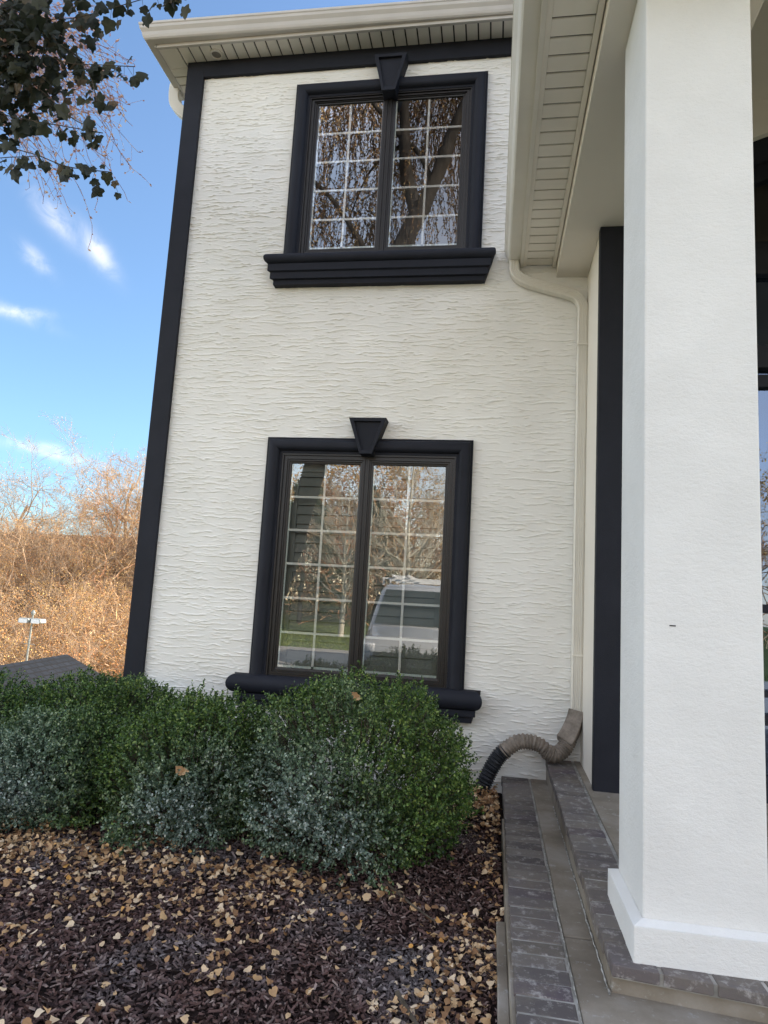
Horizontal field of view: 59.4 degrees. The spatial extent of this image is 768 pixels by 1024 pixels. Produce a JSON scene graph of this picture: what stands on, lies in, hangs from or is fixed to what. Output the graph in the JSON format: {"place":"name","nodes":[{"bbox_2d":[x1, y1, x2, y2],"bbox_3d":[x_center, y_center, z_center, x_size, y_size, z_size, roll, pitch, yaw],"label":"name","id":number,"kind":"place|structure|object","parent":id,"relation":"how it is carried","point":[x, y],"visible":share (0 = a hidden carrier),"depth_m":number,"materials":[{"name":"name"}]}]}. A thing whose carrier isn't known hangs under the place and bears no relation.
{"place":"outdoors","nodes":[
{"label":"outdoors","id":0,"kind":"place"},
{"bbox_2d":[0,532,133,674],"bbox_3d":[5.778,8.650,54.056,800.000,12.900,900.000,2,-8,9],"label":"terrain","id":1,"kind":"structure","parent":0,"point":[91,564],"depth_m":61.09,"materials":[{"name":"brown plant"}]},
{"bbox_2d":[0,516,39,612],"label":"bare tree","id":2,"kind":"object","parent":1,"relation":"on","point":[6,548],"visible":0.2,"depth_m":43.21,"materials":[{"name":"brown plant"}]},
{"bbox_2d":[0,575,41,659],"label":"bare tree","id":3,"kind":"object","parent":1,"relation":"on","point":[10,609],"visible":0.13,"depth_m":38.10,"materials":[{"name":"brown plant"}]},
{"bbox_2d":[0,594,44,640],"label":"bare tree","id":4,"kind":"object","parent":1,"relation":"on","point":[12,608],"visible":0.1,"depth_m":39.46,"materials":[{"name":"brown plant"}]},
{"bbox_2d":[0,514,46,590],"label":"bare tree","id":5,"kind":"object","parent":1,"relation":"on","point":[15,549],"visible":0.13,"depth_m":51.81,"materials":[{"name":"brown plant"}]},
{"bbox_2d":[0,568,47,616],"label":"bare tree","id":6,"kind":"object","parent":1,"relation":"on","point":[15,591],"visible":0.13,"depth_m":44.18,"materials":[{"name":"brown plant"}]},
{"bbox_2d":[1,555,47,589],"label":"bare tree","id":7,"kind":"object","parent":1,"relation":"on","point":[21,568],"visible":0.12,"depth_m":49.36,"materials":[{"name":"brown plant"}]},
{"bbox_2d":[0,509,56,593],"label":"bare tree","id":8,"kind":"object","parent":1,"relation":"on","point":[28,539],"visible":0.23,"depth_m":49.91,"materials":[{"name":"brown plant"}]},
{"bbox_2d":[0,569,61,633],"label":"bare tree","id":9,"kind":"object","parent":1,"relation":"on","point":[26,599],"visible":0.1,"depth_m":42.34,"materials":[{"name":"brown plant"}]},
{"bbox_2d":[0,602,61,658],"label":"bare tree","id":10,"kind":"object","parent":1,"relation":"on","point":[23,623],"visible":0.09,"depth_m":38.05,"materials":[{"name":"brown plant"}]},
{"bbox_2d":[0,530,62,586],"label":"bare tree","id":11,"kind":"object","parent":1,"relation":"on","point":[28,565],"visible":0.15,"depth_m":49.04,"materials":[{"name":"brown plant"}]},
{"bbox_2d":[18,610,45,660],"bbox_3d":[-13.927,7.249,25.937,0.985,6.878,0.365,2,-8,9],"label":"lamp post","id":12,"kind":"object","parent":1,"relation":"on","point":[32,620],"visible":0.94,"depth_m":26.22,"materials":[{"name":"white metal"}]},
{"bbox_2d":[0,553,66,630],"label":"bare tree","id":13,"kind":"object","parent":1,"relation":"on","point":[22,593],"visible":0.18,"depth_m":43.69,"materials":[{"name":"brown plant"}]},
{"bbox_2d":[0,431,71,551],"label":"bare tree","id":14,"kind":"object","parent":1,"relation":"on","point":[15,498],"visible":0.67,"depth_m":56.07,"materials":[{"name":"brown plant"}]},
{"bbox_2d":[3,596,68,643],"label":"bare tree","id":15,"kind":"object","parent":1,"relation":"on","point":[29,610],"visible":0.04,"depth_m":42.34,"materials":[{"name":"brown plant"}]},
{"bbox_2d":[4,586,67,626],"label":"bare tree","id":16,"kind":"object","parent":1,"relation":"on","point":[28,611],"visible":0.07,"depth_m":44.00,"materials":[{"name":"brown plant"}]},
{"bbox_2d":[0,618,77,662],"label":"bare tree","id":17,"kind":"object","parent":1,"relation":"on","point":[31,636],"visible":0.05,"depth_m":32.87,"materials":[{"name":"brown plant"}]},
{"bbox_2d":[0,519,80,589],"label":"bare tree","id":18,"kind":"object","parent":1,"relation":"on","point":[28,551],"visible":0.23,"depth_m":49.73,"materials":[{"name":"brown plant"}]},
{"bbox_2d":[0,617,84,654],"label":"bare tree","id":19,"kind":"object","parent":1,"relation":"on","point":[16,625],"visible":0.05,"depth_m":35.41,"materials":[{"name":"brown plant"}]},
{"bbox_2d":[1,527,89,600],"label":"bare tree","id":20,"kind":"object","parent":1,"relation":"on","point":[36,565],"visible":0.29,"depth_m":45.86,"materials":[{"name":"brown plant"}]},
{"bbox_2d":[8,522,82,612],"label":"bare tree","id":21,"kind":"object","parent":1,"relation":"on","point":[44,565],"visible":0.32,"depth_m":46.20,"materials":[{"name":"brown plant"}]},
{"bbox_2d":[0,596,93,659],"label":"bare tree","id":22,"kind":"object","parent":1,"relation":"on","point":[34,637],"visible":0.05,"depth_m":35.41,"materials":[{"name":"brown plant"}]},
{"bbox_2d":[0,601,97,652],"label":"bare tree","id":23,"kind":"object","parent":1,"relation":"on","point":[30,616],"visible":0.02,"depth_m":37.87,"materials":[{"name":"brown plant"}]},
{"bbox_2d":[0,611,98,666],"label":"bare tree","id":24,"kind":"object","parent":1,"relation":"on","point":[9,660],"visible":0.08,"depth_m":31.86,"materials":[{"name":"brown plant"}]},
{"bbox_2d":[0,574,99,664],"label":"bare tree","id":25,"kind":"object","parent":1,"relation":"on","point":[11,644],"visible":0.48,"depth_m":30.65,"materials":[{"name":"brown plant"}]},
{"bbox_2d":[0,490,109,610],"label":"bare tree","id":26,"kind":"object","parent":1,"relation":"on","point":[42,562],"visible":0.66,"depth_m":47.60,"materials":[{"name":"brown plant"}]},
{"bbox_2d":[0,508,111,581],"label":"bare tree","id":27,"kind":"object","parent":1,"relation":"on","point":[43,542],"visible":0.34,"depth_m":52.15,"materials":[{"name":"brown plant"}]},
{"bbox_2d":[0,654,120,715],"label":"outbuilding","id":28,"kind":"structure","parent":1,"relation":"on","point":[58,666],"depth_m":20.89,"materials":[{"name":"grey"}]},
{"bbox_2d":[0,452,122,541],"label":"bare tree","id":29,"kind":"object","parent":1,"relation":"on","point":[26,506],"visible":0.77,"depth_m":59.85,"materials":[{"name":"brown plant"}]},
{"bbox_2d":[0,567,124,662],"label":"bare tree","id":30,"kind":"object","parent":1,"relation":"on","point":[47,594],"visible":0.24,"depth_m":40.13,"materials":[{"name":"brown plant"}]},
{"bbox_2d":[4,623,121,672],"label":"bare tree","id":31,"kind":"object","parent":1,"relation":"on","point":[94,634],"visible":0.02,"depth_m":37.51,"materials":[{"name":"brown plant"}]},
{"bbox_2d":[0,572,128,670],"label":"bare tree","id":32,"kind":"object","parent":1,"relation":"on","point":[75,638],"visible":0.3,"depth_m":33.30,"materials":[{"name":"brown plant"}]},
{"bbox_2d":[2,569,126,624],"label":"bare tree","id":33,"kind":"object","parent":1,"relation":"on","point":[46,582],"visible":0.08,"depth_m":44.68,"materials":[{"name":"brown plant"}]},
{"bbox_2d":[0,590,129,663],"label":"bare tree","id":34,"kind":"object","parent":1,"relation":"on","point":[10,621],"visible":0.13,"depth_m":33.60,"materials":[{"name":"brown plant"}]},
{"bbox_2d":[17,531,114,613],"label":"bare tree","id":35,"kind":"object","parent":1,"relation":"on","point":[72,564],"visible":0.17,"depth_m":51.26,"materials":[{"name":"brown plant"}]},
{"bbox_2d":[14,613,117,677],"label":"bare tree","id":36,"kind":"object","parent":1,"relation":"on","point":[64,632],"visible":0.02,"depth_m":35.71,"materials":[{"name":"brown plant"}]},
{"bbox_2d":[0,527,133,609],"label":"bare tree","id":37,"kind":"object","parent":1,"relation":"on","point":[91,562],"visible":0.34,"depth_m":45.41,"materials":[{"name":"brown plant"}]},
{"bbox_2d":[0,535,134,627],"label":"bare tree","id":38,"kind":"object","parent":1,"relation":"on","point":[49,583],"visible":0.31,"depth_m":43.00,"materials":[{"name":"brown plant"}]},
{"bbox_2d":[5,596,129,669],"bbox_3d":[-11.060,7.796,31.537,14.155,7.566,8.551,4,-8,-7],"label":"bare tree","id":39,"kind":"object","parent":1,"relation":"on","point":[43,640],"visible":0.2,"depth_m":31.39,"materials":[{"name":"brown plant"}]},
{"bbox_2d":[3,570,131,660],"bbox_3d":[-16.797,7.005,40.042,9.640,7.614,15.958,4,-8,-7],"label":"bare tree","id":40,"kind":"object","parent":1,"relation":"on","point":[61,612],"visible":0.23,"depth_m":37.34,"materials":[{"name":"brown plant"}]},
{"bbox_2d":[2,530,134,588],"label":"bare tree","id":41,"kind":"object","parent":1,"relation":"on","point":[63,556],"visible":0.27,"depth_m":50.42,"materials":[{"name":"brown plant"}]},
{"bbox_2d":[0,505,137,582],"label":"bare tree","id":42,"kind":"object","parent":1,"relation":"on","point":[61,527],"visible":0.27,"depth_m":55.55,"materials":[{"name":"brown plant"}]},
{"bbox_2d":[0,496,140,616],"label":"bare tree","id":43,"kind":"object","parent":1,"relation":"on","point":[29,544],"visible":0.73,"depth_m":44.33,"materials":[{"name":"brown plant"}]},
{"bbox_2d":[27,521,115,594],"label":"bare tree","id":44,"kind":"object","parent":1,"relation":"on","point":[75,554],"visible":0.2,"depth_m":51.51,"materials":[{"name":"brown plant"}]},
{"bbox_2d":[0,449,144,680],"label":"woodland brush","id":45,"kind":"object","parent":1,"relation":"on","point":[106,565],"visible":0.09,"depth_m":49.83,"materials":[{"name":"brown plant"}]},
{"bbox_2d":[22,500,122,611],"bbox_3d":[-20.942,4.358,45.123,9.716,10.891,6.434,-3,-10,36],"label":"bare tree","id":46,"kind":"object","parent":1,"relation":"on","point":[70,557],"visible":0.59,"depth_m":45.60,"materials":[{"name":"brown plant"}]},
{"bbox_2d":[11,529,134,594],"bbox_3d":[-23.527,4.384,53.192,12.564,5.840,7.590,6,-8,-17],"label":"bare tree","id":47,"kind":"object","parent":1,"relation":"on","point":[90,549],"visible":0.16,"depth_m":52.04,"materials":[{"name":"brown plant"}]},
{"bbox_2d":[27,539,119,609],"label":"bare tree","id":48,"kind":"object","parent":1,"relation":"on","point":[56,572],"visible":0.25,"depth_m":46.48,"materials":[{"name":"brown plant"}]},
{"bbox_2d":[15,481,140,585],"bbox_3d":[-17.087,3.095,48.566,17.042,10.346,10.189,2,-8,10],"label":"bare tree","id":49,"kind":"object","parent":1,"relation":"on","point":[129,530],"visible":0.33,"depth_m":47.83,"materials":[{"name":"brown plant"}]},
{"bbox_2d":[32,621,126,679],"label":"bare tree","id":50,"kind":"object","parent":1,"relation":"on","point":[96,638],"visible":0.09,"depth_m":31.86,"materials":[{"name":"brown plant"}]},
{"bbox_2d":[33,595,125,666],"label":"bare tree","id":51,"kind":"object","parent":1,"relation":"on","point":[94,635],"visible":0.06,"depth_m":38.17,"materials":[{"name":"brown plant"}]},
{"bbox_2d":[34,582,131,672],"bbox_3d":[-13.315,7.512,35.677,9.374,8.060,15.518,6,-8,-18],"label":"bare tree","id":52,"kind":"object","parent":1,"relation":"on","point":[79,631],"visible":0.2,"depth_m":32.70,"materials":[{"name":"brown plant"}]},
{"bbox_2d":[44,572,127,647],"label":"bare tree","id":53,"kind":"object","parent":1,"relation":"on","point":[78,600],"visible":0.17,"depth_m":40.73,"materials":[{"name":"brown plant"}]},
{"bbox_2d":[51,520,127,588],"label":"bare tree","id":54,"kind":"object","parent":1,"relation":"on","point":[84,541],"visible":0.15,"depth_m":55.08,"materials":[{"name":"brown plant"}]},
{"bbox_2d":[49,574,130,647],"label":"bare tree","id":55,"kind":"object","parent":1,"relation":"on","point":[92,600],"visible":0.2,"depth_m":40.37,"materials":[{"name":"brown plant"}]},
{"bbox_2d":[68,520,111,580],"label":"bare tree","id":56,"kind":"object","parent":1,"relation":"on","point":[89,540],"visible":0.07,"depth_m":56.26,"materials":[{"name":"brown plant"}]},
{"bbox_2d":[38,444,143,527],"bbox_3d":[-21.149,-1.085,62.506,19.400,10.758,11.720,8,-9,-34],"label":"bare tree","id":57,"kind":"object","parent":1,"relation":"on","point":[115,477],"visible":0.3,"depth_m":59.11,"materials":[{"name":"brown plant"}]},
{"bbox_2d":[54,569,127,643],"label":"bare tree","id":58,"kind":"object","parent":1,"relation":"on","point":[89,599],"visible":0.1,"depth_m":41.68,"materials":[{"name":"brown plant"}]},
{"bbox_2d":[51,560,132,632],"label":"bare tree","id":59,"kind":"object","parent":1,"relation":"on","point":[74,596],"visible":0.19,"depth_m":35.05,"materials":[{"name":"brown plant"}]},
{"bbox_2d":[41,410,146,548],"bbox_3d":[-25.020,-2.345,65.219,10.742,12.920,17.966,-4,-11,44],"label":"bare tree","id":60,"kind":"object","parent":1,"relation":"on","point":[120,460],"visible":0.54,"depth_m":63.86,"materials":[{"name":"brown plant"}]},
{"bbox_2d":[58,572,131,662],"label":"bare tree","id":61,"kind":"object","parent":1,"relation":"on","point":[122,594],"visible":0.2,"depth_m":39.47,"materials":[{"name":"brown plant"}]},
{"bbox_2d":[54,471,140,560],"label":"bare tree","id":62,"kind":"object","parent":1,"relation":"on","point":[106,515],"visible":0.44,"depth_m":59.76,"materials":[{"name":"brown plant"}]},
{"bbox_2d":[66,601,130,679],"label":"bare tree","id":63,"kind":"object","parent":1,"relation":"on","point":[119,654],"visible":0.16,"depth_m":32.15,"materials":[{"name":"brown plant"}]},
{"bbox_2d":[69,494,135,588],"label":"bare tree","id":64,"kind":"object","parent":1,"relation":"on","point":[101,535],"visible":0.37,"depth_m":53.35,"materials":[{"name":"brown plant"}]},
{"bbox_2d":[68,514,138,578],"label":"bare tree","id":65,"kind":"object","parent":1,"relation":"on","point":[104,534],"visible":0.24,"depth_m":52.66,"materials":[{"name":"brown plant"}]},
{"bbox_2d":[78,595,130,644],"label":"bare tree","id":66,"kind":"object","parent":1,"relation":"on","point":[98,615],"visible":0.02,"depth_m":42.98,"materials":[{"name":"brown plant"}]},
{"bbox_2d":[86,630,126,674],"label":"bare tree","id":67,"kind":"object","parent":1,"relation":"on","point":[114,661],"visible":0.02,"depth_m":32.17,"materials":[{"name":"brown plant"}]},
{"bbox_2d":[91,613,127,675],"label":"bare tree","id":68,"kind":"object","parent":1,"relation":"on","point":[115,654],"visible":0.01,"depth_m":32.42,"materials":[{"name":"brown plant"}]},
{"bbox_2d":[79,457,142,548],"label":"bare tree","id":69,"kind":"object","parent":1,"relation":"on","point":[137,497],"visible":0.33,"depth_m":54.27,"materials":[{"name":"brown plant"}]},
{"bbox_2d":[87,535,136,591],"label":"bare tree","id":70,"kind":"object","parent":1,"relation":"on","point":[130,586],"visible":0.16,"depth_m":51.27,"materials":[{"name":"brown plant"}]},
{"bbox_2d":[91,521,136,582],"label":"bare tree","id":71,"kind":"object","parent":1,"relation":"on","point":[113,549],"visible":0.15,"depth_m":55.58,"materials":[{"name":"brown plant"}]},
{"bbox_2d":[89,508,138,558],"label":"bare tree","id":72,"kind":"object","parent":1,"relation":"on","point":[124,536],"visible":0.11,"depth_m":44.59,"materials":[{"name":"brown plant"}]},
{"bbox_2d":[100,578,132,614],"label":"bare tree","id":73,"kind":"object","parent":1,"relation":"on","point":[121,597],"visible":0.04,"depth_m":42.74,"materials":[{"name":"brown plant"}]},
{"bbox_2d":[100,515,136,593],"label":"bare tree","id":74,"kind":"object","parent":1,"relation":"on","point":[123,546],"visible":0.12,"depth_m":52.72,"materials":[{"name":"brown plant"}]},
{"bbox_2d":[106,553,134,608],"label":"bare tree","id":75,"kind":"object","parent":1,"relation":"on","point":[119,583],"visible":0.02,"depth_m":46.53,"materials":[{"name":"brown plant"}]},
{"bbox_2d":[100,463,144,520],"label":"bare tree","id":76,"kind":"object","parent":1,"relation":"on","point":[124,494],"visible":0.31,"depth_m":58.64,"materials":[{"name":"brown plant"}]},
{"bbox_2d":[110,456,144,509],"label":"bare tree","id":77,"kind":"object","parent":1,"relation":"on","point":[135,484],"visible":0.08,"depth_m":57.77,"materials":[{"name":"brown plant"}]},
{"bbox_2d":[119,0,767,981],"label":"house","id":78,"kind":"structure","parent":1,"relation":"on","point":[461,392],"depth_m":4.98,"materials":[{"name":"paint"}]},
{"bbox_2d":[225,417,481,723],"bbox_3d":[-0.174,0.377,5.038,1.867,2.179,0.243,2,-8,9],"label":"window","id":79,"kind":"structure","parent":78,"relation":"in","point":[288,646],"depth_m":5.09,"materials":[{"name":"brown metal"}]},
{"bbox_2d":[263,52,495,287],"bbox_3d":[-0.006,-2.771,5.445,1.848,1.961,0.156,2,-8,9],"label":"window","id":80,"kind":"structure","parent":78,"relation":"in","point":[465,261],"depth_m":5.43,"materials":[{"name":"black wood"}]},
{"bbox_2d":[476,708,582,796],"bbox_3d":[0.986,1.637,4.535,0.774,0.633,0.173,4,-8,-2],"label":"drain hose","id":81,"kind":"object","parent":78,"relation":"attached to","point":[569,733],"visible":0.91,"depth_m":4.51,"materials":[{"name":"beige plastic"}]},
{"bbox_2d":[753,118,767,803],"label":"entry door","id":82,"kind":"structure","parent":78,"relation":"in","point":[760,128],"depth_m":4.34,"materials":[{"name":"paint"}]},
{"bbox_2d":[496,760,767,1023],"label":"porch steps","id":83,"kind":"structure","parent":1,"relation":"on","point":[563,955],"depth_m":2.42,"materials":[{"name":"stone"}]},
{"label":"weeping tree","id":84,"kind":"object","parent":1,"relation":"on","visible":0},
{"bbox_2d":[0,0,151,250],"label":"weeping twigs","id":85,"kind":"object","parent":84,"relation":"attached to","point":[71,107],"visible":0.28,"depth_m":4.85,"materials":[{"name":"brown plant"}]},
{"bbox_2d":[0,0,190,199],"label":"ivy vine","id":86,"kind":"object","parent":84,"relation":"hanging from","point":[28,27],"visible":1,"depth_m":3.67,"materials":[{"name":"green plant"}]},
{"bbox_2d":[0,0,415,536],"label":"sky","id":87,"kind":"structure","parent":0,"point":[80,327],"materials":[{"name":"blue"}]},
{"bbox_2d":[0,768,503,1023],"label":"mulch bed ground","id":88,"kind":"structure","parent":0,"point":[187,967],"depth_m":2.52,"materials":[{"name":"brown wood"}]},
{"bbox_2d":[0,667,63,776],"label":"boxwood shrub","id":89,"kind":"object","parent":88,"relation":"on","point":[7,692],"visible":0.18,"depth_m":4.45,"materials":[{"name":"green plant"}]},
{"bbox_2d":[0,694,146,832],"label":"boxwood shrub","id":90,"kind":"object","parent":88,"relation":"on","point":[49,729],"visible":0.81,"depth_m":3.60,"materials":[{"name":"green plant"}]},
{"bbox_2d":[0,664,193,790],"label":"boxwood shrub","id":91,"kind":"object","parent":88,"relation":"on","point":[106,691],"visible":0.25,"depth_m":4.44,"materials":[{"name":"green plant"}]},
{"bbox_2d":[87,678,289,857],"bbox_3d":[-1.032,1.365,3.772,1.031,0.830,1.298,2,-8,9],"label":"boxwood shrub","id":92,"kind":"object","parent":88,"relation":"on","point":[151,783],"visible":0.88,"depth_m":3.44,"materials":[{"name":"green plant"}]},
{"bbox_2d":[176,766,188,775],"bbox_3d":[-0.991,1.269,3.311,0.069,0.045,0.035,6,-8,-17],"label":"caught leaf","id":93,"kind":"object","parent":92,"relation":"attached to","point":[182,771],"visible":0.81,"depth_m":3.30,"materials":[{"name":"beige plant"}]},
{"bbox_2d":[0,782,503,1023],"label":"fallen leaves","id":94,"kind":"object","parent":88,"relation":"on","point":[489,798],"visible":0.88,"depth_m":2.81,"materials":[{"name":"brown plant"}]},
{"bbox_2d":[234,660,484,894],"bbox_3d":[-0.134,1.325,3.616,1.356,0.996,1.596,2,-8,9],"label":"boxwood shrub","id":95,"kind":"object","parent":88,"relation":"on","point":[418,755],"visible":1,"depth_m":3.30,"materials":[{"name":"green plant"}]},
{"bbox_2d":[351,692,359,699],"bbox_3d":[-0.137,0.924,3.379,0.061,0.041,0.033,6,-8,-17],"label":"caught leaf","id":96,"kind":"object","parent":95,"relation":"attached to","point":[356,695],"visible":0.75,"depth_m":3.37,"materials":[{"name":"beige plant"}]},
{"bbox_2d":[395,990,418,1023],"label":"fallen stick","id":97,"kind":"object","parent":88,"relation":"on","point":[404,1004],"visible":0.94,"depth_m":2.09,"materials":[{"name":"grey wood"}]},
{"bbox_2d":[385,881,435,921],"bbox_3d":[0.104,1.642,2.843,0.012,0.014,0.406,7,-9,-28],"label":"fallen stick","id":98,"kind":"object","parent":88,"relation":"on","point":[401,895],"visible":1,"depth_m":2.85,"materials":[{"name":"grey wood"}]}
]}

